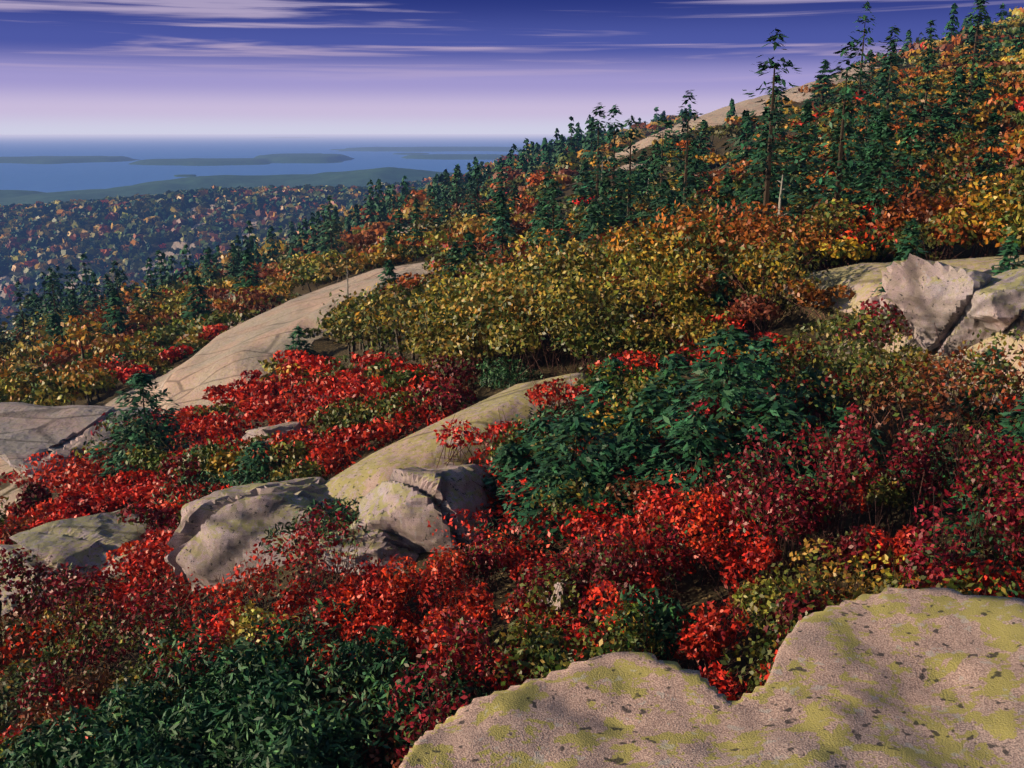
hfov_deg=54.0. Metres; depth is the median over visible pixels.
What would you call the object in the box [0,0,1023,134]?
sky
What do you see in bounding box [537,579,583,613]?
boulder
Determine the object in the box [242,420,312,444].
boulder
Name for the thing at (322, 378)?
shrub leaves
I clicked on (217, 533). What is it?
boulder
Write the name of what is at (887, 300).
boulder
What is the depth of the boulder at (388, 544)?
10.59 m
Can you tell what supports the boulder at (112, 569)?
on the terrain
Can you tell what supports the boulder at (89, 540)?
on the terrain
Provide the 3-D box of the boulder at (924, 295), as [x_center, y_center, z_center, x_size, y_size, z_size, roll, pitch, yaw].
[5.319,-0.917,11.813,2.105,1.303,1.522,0,14,0]
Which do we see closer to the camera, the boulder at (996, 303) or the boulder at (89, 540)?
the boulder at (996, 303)
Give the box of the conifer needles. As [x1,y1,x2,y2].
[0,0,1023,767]
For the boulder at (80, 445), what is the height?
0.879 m
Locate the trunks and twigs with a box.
[0,12,1023,766]
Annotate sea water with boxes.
[0,134,573,192]
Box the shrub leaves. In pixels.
[0,6,1023,767]
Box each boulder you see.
[0,402,160,485]
[0,510,153,620]
[68,425,120,454]
[102,545,157,576]
[164,477,333,590]
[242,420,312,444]
[315,529,418,576]
[347,464,499,553]
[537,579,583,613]
[868,292,913,336]
[881,253,996,355]
[964,268,1023,338]
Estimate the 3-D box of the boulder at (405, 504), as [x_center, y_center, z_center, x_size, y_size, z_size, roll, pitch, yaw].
[-0.952,1.585,11.278,1.712,1.452,1.431,0,14,0]
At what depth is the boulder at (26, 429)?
28.29 m
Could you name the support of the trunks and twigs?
on the terrain
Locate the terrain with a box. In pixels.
[0,40,1023,767]

